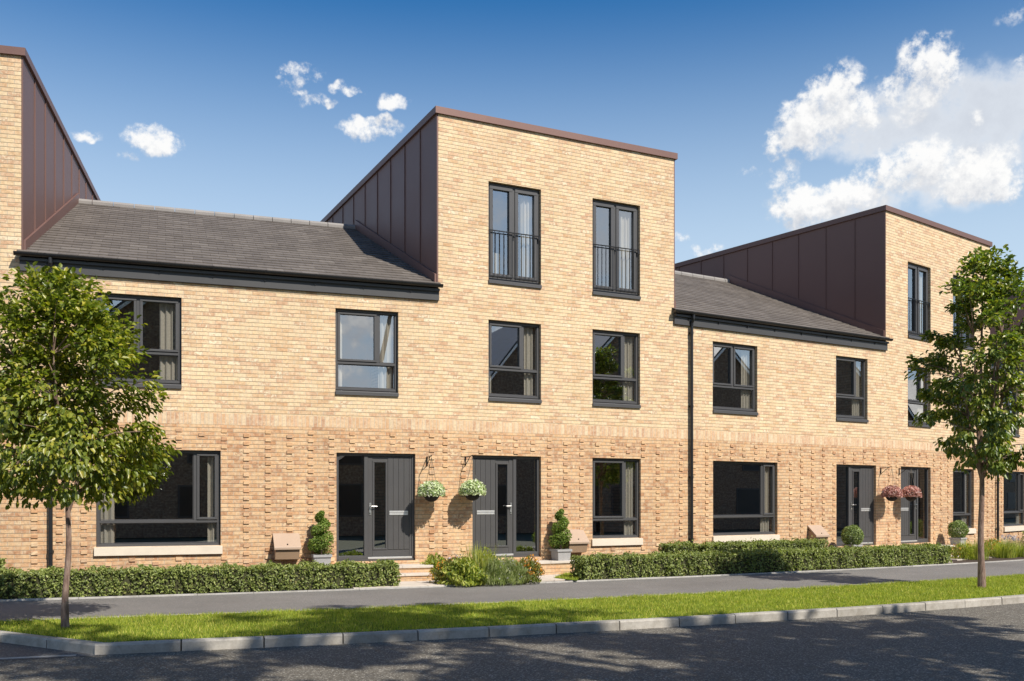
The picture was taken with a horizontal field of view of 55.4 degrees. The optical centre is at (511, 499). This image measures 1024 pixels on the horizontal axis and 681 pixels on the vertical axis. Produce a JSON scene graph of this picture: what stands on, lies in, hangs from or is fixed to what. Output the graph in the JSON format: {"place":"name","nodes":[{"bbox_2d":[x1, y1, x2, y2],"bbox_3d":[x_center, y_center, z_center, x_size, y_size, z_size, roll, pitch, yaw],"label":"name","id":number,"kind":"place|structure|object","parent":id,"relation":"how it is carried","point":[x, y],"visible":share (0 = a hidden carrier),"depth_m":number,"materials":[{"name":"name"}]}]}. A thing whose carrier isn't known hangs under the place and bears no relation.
{"place":"outdoors","nodes":[
{"label":"outdoors","id":0,"kind":"place"},
{"bbox_2d":[0,642,97,659],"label":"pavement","id":1,"kind":"structure","parent":0,"point":[7,650],"depth_m":10.96,"materials":[{"name":"concrete"}]},
{"bbox_2d":[307,510,333,565],"bbox_3d":[-3.687,0.743,18.804,0.543,1.094,0.544,0,0,-20],"label":"spiral topiary","id":2,"kind":"object","parent":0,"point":[320,543],"visible":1,"depth_m":18.69,"materials":[{"name":"green plant"}]},
{"bbox_2d":[0,603,1023,680],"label":"road","id":3,"kind":"structure","parent":0,"point":[982,643],"depth_m":10.64,"materials":[{"name":"grey asphalt"}]},
{"bbox_2d":[0,654,76,658],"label":"channel edging","id":4,"kind":"object","parent":3,"relation":"on","point":[38,656],"visible":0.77,"depth_m":10.64,"materials":[{"name":"concrete"}]},
{"bbox_2d":[0,560,1023,619],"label":"footpath","id":5,"kind":"structure","parent":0,"point":[50,609],"depth_m":16.68,"materials":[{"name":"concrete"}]},
{"bbox_2d":[0,573,1023,641],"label":"verge","id":6,"kind":"structure","parent":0,"point":[377,628],"depth_m":13.21,"materials":[{"name":"green plant"}]},
{"bbox_2d":[0,261,181,627],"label":"street tree","id":7,"kind":"object","parent":6,"relation":"on","point":[93,336],"visible":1,"depth_m":11.81,"materials":[{"name":"green plant"}]},
{"bbox_2d":[904,244,1023,587],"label":"street tree","id":8,"kind":"object","parent":6,"relation":"on","point":[994,455],"visible":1,"depth_m":17.47,"materials":[{"name":"green plant"}]},
{"bbox_2d":[0,0,1023,288],"label":"sky","id":9,"kind":"structure","parent":0,"point":[778,116],"materials":[{"name":"blue"}]},
{"bbox_2d":[543,551,1023,581],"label":"front garden","id":10,"kind":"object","parent":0,"point":[986,560],"visible":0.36,"depth_m":25.58,"materials":[{"name":"plant"}]},
{"bbox_2d":[0,558,6,573],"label":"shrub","id":11,"kind":"object","parent":10,"relation":"on","point":[2,562],"visible":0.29,"depth_m":16.49,"materials":[{"name":"green plant"}]},
{"bbox_2d":[0,45,100,569],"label":"tower house","id":12,"kind":"structure","parent":10,"relation":"on","point":[46,184],"depth_m":17.38,"materials":[{"name":"brick"}]},
{"bbox_2d":[0,558,401,598],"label":"hedge","id":13,"kind":"object","parent":10,"relation":"on","point":[19,583],"visible":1,"depth_m":16.49,"materials":[{"name":"green plant"}]},
{"bbox_2d":[13,199,442,571],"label":"terraced house","id":14,"kind":"structure","parent":10,"relation":"on","point":[275,420],"depth_m":18.99,"materials":[{"name":"brick"}]},
{"bbox_2d":[101,453,113,542],"bbox_3d":[-7.436,-0.020,17.925,0.230,1.680,0.059,0,0,-20],"label":"curtain","id":15,"kind":"object","parent":14,"relation":"attached to","point":[107,532],"visible":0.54,"depth_m":17.92,"materials":[{"name":"beige fabric"}]},
{"bbox_2d":[95,293,181,388],"bbox_3d":[-6.874,-2.918,17.973,1.480,1.700,0.185,0,0,-20],"label":"window","id":16,"kind":"structure","parent":14,"relation":"in","point":[138,300],"depth_m":18.06,"materials":[{"name":"plastic"}]},
{"bbox_2d":[94,450,222,555],"bbox_3d":[-6.537,0.043,18.086,2.230,1.943,0.200,0,0,-20],"label":"window","id":17,"kind":"structure","parent":14,"relation":"in","point":[174,548],"depth_m":18.18,"materials":[{"name":"plastic"}]},
{"bbox_2d":[159,303,177,379],"bbox_3d":[-6.438,-2.965,18.281,0.330,1.470,0.054,0,0,-20],"label":"curtain","id":18,"kind":"object","parent":14,"relation":"attached to","point":[168,367],"visible":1,"depth_m":18.28,"materials":[{"name":"beige fabric"}]},
{"bbox_2d":[208,456,216,541],"bbox_3d":[-5.690,-0.020,18.551,0.200,1.680,0.059,0,0,-20],"label":"curtain","id":19,"kind":"object","parent":14,"relation":"attached to","point":[211,501],"visible":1,"depth_m":18.54,"materials":[{"name":"beige fabric"}]},
{"bbox_2d":[273,533,300,559],"bbox_3d":[-4.311,0.902,18.676,0.500,0.515,0.287,0,0,-20],"label":"meter box","id":20,"kind":"object","parent":14,"relation":"attached to","point":[287,546],"visible":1,"depth_m":18.63,"materials":[{"name":"beige plastic"}]},
{"bbox_2d":[338,315,341,386],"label":"curtain","id":21,"kind":"object","parent":14,"relation":"attached to","point":[339,375],"visible":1,"depth_m":19.36,"materials":[{"name":"beige fabric"}]},
{"bbox_2d":[335,309,398,396],"bbox_3d":[-2.893,-2.918,19.401,1.260,1.700,0.185,0,0,-20],"label":"window","id":22,"kind":"structure","parent":14,"relation":"in","point":[363,391],"depth_m":19.42,"materials":[{"name":"plastic"}]},
{"bbox_2d":[378,316,392,388],"bbox_3d":[-2.542,-2.965,19.681,0.310,1.470,0.051,0,0,-19],"label":"curtain","id":23,"kind":"object","parent":14,"relation":"attached to","point":[385,377],"visible":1,"depth_m":19.68,"materials":[{"name":"beige fabric"}]},
{"bbox_2d":[368,456,411,558],"bbox_3d":[-2.454,0.155,19.579,0.894,2.048,0.125,0,0,-20],"label":"door","id":24,"kind":"structure","parent":14,"relation":"in","point":[397,469],"depth_m":19.61,"materials":[{"name":"grey wood"}]},
{"bbox_2d":[352,581,460,588],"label":"paving","id":25,"kind":"structure","parent":10,"relation":"on","point":[412,583],"depth_m":18.04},
{"bbox_2d":[427,558,458,583],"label":"shrub","id":26,"kind":"object","parent":25,"relation":"on","point":[437,575],"visible":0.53,"depth_m":18.28,"materials":[{"name":"green plant"}]},
{"bbox_2d":[396,564,434,581],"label":"front steps","id":27,"kind":"structure","parent":10,"relation":"on","point":[414,572],"depth_m":19.09,"materials":[{"name":"brick"}]},
{"bbox_2d":[420,552,447,578],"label":"shrub","id":28,"kind":"object","parent":10,"relation":"on","point":[434,560],"visible":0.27,"depth_m":19.46,"materials":[{"name":"green plant"}]},
{"bbox_2d":[437,556,488,586],"bbox_3d":[-0.867,1.319,18.072,0.885,0.570,0.750,0,0,32],"label":"shrub","id":29,"kind":"object","parent":10,"relation":"on","point":[463,568],"visible":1,"depth_m":17.93,"materials":[{"name":"green plant"}]},
{"bbox_2d":[456,540,500,584],"bbox_3d":[-0.641,1.174,18.345,0.997,0.813,0.950,0,0,0],"label":"grass tuft","id":30,"kind":"object","parent":10,"relation":"on","point":[475,554],"visible":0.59,"depth_m":18.20,"materials":[{"name":"green plant"}]},
{"bbox_2d":[477,547,496,560],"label":"shrub","id":31,"kind":"object","parent":10,"relation":"on","point":[478,550],"visible":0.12,"depth_m":20.07,"materials":[{"name":"green plant"}]},
{"bbox_2d":[475,557,515,585],"bbox_3d":[-0.358,1.334,18.266,0.800,0.573,0.738,0,0,-37],"label":"shrub","id":32,"kind":"object","parent":10,"relation":"on","point":[495,573],"visible":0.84,"depth_m":18.10,"materials":[{"name":"green plant"}]},
{"bbox_2d":[320,106,677,561],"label":"tower house","id":33,"kind":"structure","parent":10,"relation":"on","point":[435,193],"depth_m":21.18,"materials":[{"name":"brick"}]},
{"bbox_2d":[489,371,490,392],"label":"curtain","id":34,"kind":"object","parent":33,"relation":"attached to","point":[489,381],"visible":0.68,"depth_m":20.57,"materials":[{"name":"beige fabric"}]},
{"bbox_2d":[474,458,512,555],"bbox_3d":[-0.390,0.155,20.489,0.919,2.048,0.125,0,0,-27],"label":"door","id":35,"kind":"structure","parent":33,"relation":"in","point":[486,470],"depth_m":20.48,"materials":[{"name":"grey wood"}]},
{"bbox_2d":[493,253,499,273],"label":"curtain","id":36,"kind":"object","parent":33,"relation":"attached to","point":[497,263],"visible":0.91,"depth_m":20.66,"materials":[{"name":"beige fabric"}]},
{"bbox_2d":[488,182,541,288],"bbox_3d":[0.041,-5.593,20.685,1.250,2.130,0.185,0,0,-27],"label":"window","id":37,"kind":"structure","parent":33,"relation":"in","point":[512,191],"depth_m":20.70,"materials":[{"name":"plastic"}]},
{"bbox_2d":[488,320,541,402],"bbox_3d":[0.041,-2.918,20.685,1.250,1.700,0.185,0,0,-27],"label":"window","id":38,"kind":"structure","parent":33,"relation":"in","point":[520,369],"depth_m":20.75,"materials":[{"name":"plastic"}]},
{"bbox_2d":[521,195,531,277],"bbox_3d":[0.309,-5.645,20.982,0.260,1.830,0.058,0,0,-27],"label":"curtain","id":39,"kind":"object","parent":33,"relation":"attached to","point":[526,214],"visible":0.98,"depth_m":20.99,"materials":[{"name":"beige fabric"}]},
{"bbox_2d":[524,328,532,395],"bbox_3d":[0.354,-2.965,21.005,0.240,1.470,0.056,0,0,-27],"label":"curtain","id":40,"kind":"object","parent":33,"relation":"attached to","point":[528,358],"visible":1,"depth_m":21.01,"materials":[{"name":"beige fabric"}]},
{"bbox_2d":[564,529,589,552],"bbox_3d":[1.394,0.902,21.141,0.500,0.515,0.287,0,0,-27],"label":"meter box","id":41,"kind":"object","parent":33,"relation":"attached to","point":[579,542],"visible":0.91,"depth_m":21.10,"materials":[{"name":"beige plastic"}]},
{"bbox_2d":[592,199,640,299],"bbox_3d":[2.310,-5.593,21.833,1.260,2.130,0.185,0,0,-27],"label":"window","id":42,"kind":"structure","parent":33,"relation":"in","point":[614,208],"depth_m":21.86,"materials":[{"name":"plastic"}]},
{"bbox_2d":[592,330,640,407],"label":"window","id":43,"kind":"structure","parent":33,"relation":"in","point":[595,402],"depth_m":21.91,"materials":[{"name":"plastic"}]},
{"bbox_2d":[591,458,642,545],"bbox_3d":[2.323,0.043,21.831,1.340,1.943,0.200,0,0,-27],"label":"window","id":44,"kind":"structure","parent":33,"relation":"in","point":[597,540],"depth_m":21.92,"materials":[{"name":"plastic"}]},
{"bbox_2d":[619,210,629,288],"bbox_3d":[2.558,-5.645,22.119,0.260,1.830,0.058,0,0,-27],"label":"curtain","id":45,"kind":"object","parent":33,"relation":"attached to","point":[624,254],"visible":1,"depth_m":22.12,"materials":[{"name":"beige fabric"}]},
{"bbox_2d":[623,337,631,400],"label":"curtain","id":46,"kind":"object","parent":33,"relation":"attached to","point":[627,391],"visible":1,"depth_m":22.15,"materials":[{"name":"beige fabric"}]},
{"bbox_2d":[624,462,632,534],"bbox_3d":[2.638,-0.020,22.161,0.240,1.680,0.058,0,0,-27],"label":"curtain","id":47,"kind":"object","parent":33,"relation":"attached to","point":[628,527],"visible":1,"depth_m":22.19,"materials":[{"name":"beige fabric"}]},
{"bbox_2d":[497,554,515,563],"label":"shrub","id":48,"kind":"object","parent":10,"relation":"on","point":[504,559],"visible":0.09,"depth_m":19.94,"materials":[{"name":"green plant"}]},
{"bbox_2d":[497,558,532,585],"bbox_3d":[-0.051,1.347,18.443,0.780,0.543,0.703,0,0,41],"label":"shrub","id":49,"kind":"object","parent":10,"relation":"on","point":[513,567],"visible":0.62,"depth_m":18.31,"materials":[{"name":"green plant"}]},
{"bbox_2d":[516,554,544,582],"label":"shrub","id":50,"kind":"object","parent":10,"relation":"on","point":[531,564],"visible":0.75,"depth_m":18.53,"materials":[{"name":"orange plant"}]},
{"bbox_2d":[495,574,579,582],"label":"paving","id":51,"kind":"structure","parent":10,"relation":"on","point":[547,577],"depth_m":19.40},
{"bbox_2d":[505,560,574,574],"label":"front steps","id":52,"kind":"structure","parent":10,"relation":"on","point":[550,567],"depth_m":20.54,"materials":[{"name":"brick"}]},
{"bbox_2d":[548,509,571,560],"bbox_3d":[1.024,0.736,20.847,0.533,1.108,0.562,0,0,-27],"label":"spiral topiary","id":53,"kind":"object","parent":52,"relation":"on","point":[559,538],"visible":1,"depth_m":20.75,"materials":[{"name":"green plant"}]},
{"bbox_2d":[658,539,699,553],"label":"hedge","id":54,"kind":"object","parent":10,"relation":"on","point":[672,547],"visible":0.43,"depth_m":21.49,"materials":[{"name":"green plant"}]},
{"bbox_2d":[593,271,892,547],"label":"terraced house","id":55,"kind":"structure","parent":10,"relation":"on","point":[796,434],"depth_m":24.68,"materials":[{"name":"brick"}]},
{"bbox_2d":[713,342,757,415],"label":"window","id":56,"kind":"structure","parent":55,"relation":"in","point":[731,384],"depth_m":23.60,"materials":[{"name":"plastic"}]},
{"bbox_2d":[741,350,749,408],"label":"curtain","id":57,"kind":"object","parent":55,"relation":"attached to","point":[745,375],"visible":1,"depth_m":23.98,"materials":[{"name":"beige fabric"}]},
{"bbox_2d":[712,461,779,541],"bbox_3d":[5.665,0.043,23.750,2.230,1.943,0.200,0,0,-32],"label":"window","id":58,"kind":"structure","parent":55,"relation":"in","point":[729,536],"depth_m":24.10,"materials":[{"name":"plastic"}]},
{"bbox_2d":[760,467,768,531],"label":"curtain","id":59,"kind":"object","parent":55,"relation":"attached to","point":[764,524],"visible":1,"depth_m":24.37,"materials":[{"name":"beige fabric"}]},
{"bbox_2d":[807,525,829,541],"bbox_3d":[7.819,0.902,24.860,0.500,0.515,0.287,0,0,-32],"label":"meter box","id":60,"kind":"object","parent":55,"relation":"attached to","point":[817,531],"visible":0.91,"depth_m":24.81,"materials":[{"name":"beige plastic"}]},
{"bbox_2d":[836,356,868,422],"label":"window","id":61,"kind":"structure","parent":55,"relation":"in","point":[850,418],"depth_m":25.91,"materials":[{"name":"plastic"}]},
{"bbox_2d":[851,362,858,415],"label":"curtain","id":62,"kind":"object","parent":55,"relation":"attached to","point":[854,407],"visible":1,"depth_m":26.14,"materials":[{"name":"beige fabric"}]},
{"bbox_2d":[850,467,872,543],"bbox_3d":[9.343,0.155,26.071,0.894,2.048,0.125,0,0,-32],"label":"door","id":63,"kind":"structure","parent":55,"relation":"in","point":[864,475],"depth_m":26.13,"materials":[{"name":"grey wood"}]},
{"bbox_2d":[569,542,951,579],"bbox_3d":[6.066,1.319,21.895,10.929,0.592,0.878,0,0,-28],"label":"hedge","id":64,"kind":"object","parent":10,"relation":"on","point":[599,565],"visible":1,"depth_m":21.12,"materials":[{"name":"green plant"}]},
{"bbox_2d":[695,535,828,553],"bbox_3d":[5.892,1.246,22.888,4.174,0.748,0.686,0,0,-32],"label":"hedge","id":65,"kind":"object","parent":10,"relation":"on","point":[774,544],"visible":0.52,"depth_m":22.64,"materials":[{"name":"green plant"}]},
{"bbox_2d":[675,205,992,549],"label":"tower house","id":66,"kind":"structure","parent":10,"relation":"on","point":[862,269],"depth_m":27.80,"materials":[{"name":"brick"}]},
{"bbox_2d":[901,469,917,541],"bbox_3d":[11.111,0.155,27.355,0.919,2.048,0.125,0,0,-39],"label":"door","id":67,"kind":"structure","parent":66,"relation":"in","point":[906,536],"depth_m":27.35,"materials":[{"name":"grey wood"}]},
{"bbox_2d":[908,263,927,340],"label":"window","id":68,"kind":"structure","parent":66,"relation":"in","point":[916,268],"depth_m":27.66,"materials":[{"name":"plastic"}]},
{"bbox_2d":[908,367,929,427],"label":"window","id":69,"kind":"structure","parent":66,"relation":"in","point":[910,401],"depth_m":27.75,"materials":[{"name":"plastic"}]},
{"bbox_2d":[917,379,922,420],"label":"curtain","id":70,"kind":"object","parent":66,"relation":"attached to","point":[919,408],"visible":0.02,"depth_m":27.98,"materials":[{"name":"beige fabric"}]},
{"bbox_2d":[919,271,921,332],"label":"curtain","id":71,"kind":"object","parent":66,"relation":"attached to","point":[920,285],"visible":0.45,"depth_m":28.03,"materials":[{"name":"beige fabric"}]},
{"bbox_2d":[953,373,970,429],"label":"window","id":72,"kind":"structure","parent":66,"relation":"in","point":[954,373],"depth_m":29.37,"materials":[{"name":"plastic"}]},
{"bbox_2d":[953,276,972,349],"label":"window","id":73,"kind":"structure","parent":66,"relation":"in","point":[954,277],"depth_m":29.26,"materials":[{"name":"plastic"}]},
{"bbox_2d":[961,472,965,522],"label":"curtain","id":74,"kind":"object","parent":66,"relation":"attached to","point":[963,518],"visible":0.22,"depth_m":29.52,"materials":[{"name":"beige fabric"}]},
{"bbox_2d":[953,469,975,533],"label":"window","id":75,"kind":"structure","parent":66,"relation":"in","point":[972,530],"depth_m":29.42,"materials":[{"name":"plastic"}]},
{"label":"basket bracket","id":76,"kind":"object","parent":66,"relation":"attached to","visible":0},
{"bbox_2d":[901,470,921,500],"bbox_3d":[10.900,-0.403,26.621,0.577,0.886,0.567,0,0,-39],"label":"hanging basket","id":77,"kind":"object","parent":76,"relation":"hanging from","point":[911,492],"visible":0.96,"depth_m":26.48,"materials":[{"name":"pink plant"}]},
{"bbox_2d":[950,555,995,560],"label":"paving","id":78,"kind":"structure","parent":10,"relation":"on","point":[956,559],"depth_m":25.95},
{"bbox_2d":[948,543,975,558],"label":"shrub","id":79,"kind":"object","parent":78,"relation":"on","point":[955,553],"visible":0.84,"depth_m":25.84,"materials":[{"name":"green plant"}]},
{"bbox_2d":[954,539,993,559],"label":"grass tuft","id":80,"kind":"object","parent":10,"relation":"on","point":[986,550],"visible":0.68,"depth_m":25.78,"materials":[{"name":"green plant"}]},
{"bbox_2d":[953,357,1023,544],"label":"terraced house","id":81,"kind":"structure","parent":10,"relation":"on","point":[1006,506],"depth_m":31.55,"materials":[{"name":"brick"}]},
{"bbox_2d":[1003,385,1019,436],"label":"window","id":82,"kind":"structure","parent":81,"relation":"in","point":[1015,395],"depth_m":32.02,"materials":[{"name":"plastic"}]},
{"bbox_2d":[1003,472,1023,531],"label":"window","id":83,"kind":"structure","parent":81,"relation":"in","point":[1013,488],"depth_m":32.09,"materials":[{"name":"plastic"}]},
{"bbox_2d":[984,538,1002,556],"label":"shrub","id":84,"kind":"object","parent":10,"relation":"on","point":[992,540],"visible":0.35,"depth_m":27.01,"materials":[{"name":"green plant"}]},
{"bbox_2d":[988,540,1020,557],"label":"grass tuft","id":85,"kind":"object","parent":10,"relation":"on","point":[1005,552],"visible":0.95,"depth_m":26.53,"materials":[{"name":"green plant"}]},
{"bbox_2d":[999,534,1023,547],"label":"grass tuft","id":86,"kind":"object","parent":10,"relation":"on","point":[1013,539],"visible":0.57,"depth_m":27.93,"materials":[{"name":"beige plant"}]},
{"bbox_2d":[1010,542,1023,556],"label":"grass tuft","id":87,"kind":"object","parent":10,"relation":"on","point":[1020,551],"visible":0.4,"depth_m":26.95,"materials":[{"name":"green plant"}]},
{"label":"front steps","id":88,"kind":"object","parent":10,"relation":"on","visible":0},
{"bbox_2d":[841,524,863,547],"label":"ball topiary","id":89,"kind":"object","parent":88,"relation":"on","point":[846,535],"visible":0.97,"depth_m":24.80,"materials":[{"name":"green plant"}]},
{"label":"front steps","id":90,"kind":"object","parent":10,"relation":"on","visible":0},
{"bbox_2d":[948,520,968,544],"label":"ball topiary","id":91,"kind":"object","parent":90,"relation":"on","point":[960,533],"visible":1,"depth_m":27.84,"materials":[{"name":"green plant"}]},
{"label":"ground","id":92,"kind":"structure","parent":0,"visible":0},
{"bbox_2d":[0,630,104,653],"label":"kerb","id":93,"kind":"structure","parent":92,"relation":"on","point":[69,644],"depth_m":11.26,"materials":[{"name":"concrete"}]},
{"bbox_2d":[0,575,1012,621],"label":"path edging","id":94,"kind":"object","parent":92,"relation":"on","point":[412,605],"visible":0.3,"depth_m":14.49,"materials":[{"name":"concrete"}]},
{"bbox_2d":[0,559,1023,600],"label":"path edging","id":95,"kind":"object","parent":92,"relation":"on","point":[31,599],"visible":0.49,"depth_m":17.82,"materials":[{"name":"concrete"}]},
{"bbox_2d":[95,594,1023,654],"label":"kerb","id":96,"kind":"structure","parent":92,"relation":"on","point":[149,646],"depth_m":12.39,"materials":[{"name":"concrete"}]},
{"bbox_2d":[990,289,1023,369],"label":"tower house","id":97,"kind":"structure","parent":92,"relation":"on","point":[1020,315],"depth_m":36.58,"materials":[{"name":"brick"}]},
{"bbox_3d":[-1.662,-0.795,19.585,0.024,0.209,0.367,0,0,-20],"label":"basket bracket","id":98,"kind":"object","parent":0,"visible":0},
{"bbox_2d":[417,457,445,501],"bbox_3d":[-1.610,-0.403,19.412,0.594,0.886,0.599,0,0,-20],"label":"hanging basket","id":99,"kind":"object","parent":98,"relation":"hanging from","point":[431,491],"visible":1,"depth_m":19.28,"materials":[{"name":"white plant"}]},
{"label":"basket bracket","id":100,"kind":"object","parent":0,"visible":0},
{"bbox_2d":[458,457,486,500],"bbox_3d":[-0.800,-0.423,19.783,0.589,0.886,0.603,0,0,-27],"label":"hanging basket","id":101,"kind":"object","parent":100,"relation":"hanging from","point":[472,490],"visible":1,"depth_m":19.65,"materials":[{"name":"white plant"}]},
{"bbox_3d":[10.064,-0.795,26.212,0.024,0.209,0.366,0,0,-32],"label":"basket bracket","id":102,"kind":"object","parent":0,"visible":0},
{"bbox_2d":[881,469,902,500],"bbox_3d":[10.160,-0.403,26.071,0.577,0.886,0.573,0,0,-32],"label":"hanging basket","id":103,"kind":"object","parent":102,"relation":"hanging from","point":[892,493],"visible":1,"depth_m":25.93,"materials":[{"name":"pink plant"}]},
{"label":"lawn","id":104,"kind":"structure","parent":0,"visible":0},
{"bbox_2d":[555,572,578,579],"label":"lawn grass","id":105,"kind":"structure","parent":104,"relation":"on","point":[567,575],"depth_m":19.59,"materials":[{"name":"green plant"}]}
]}

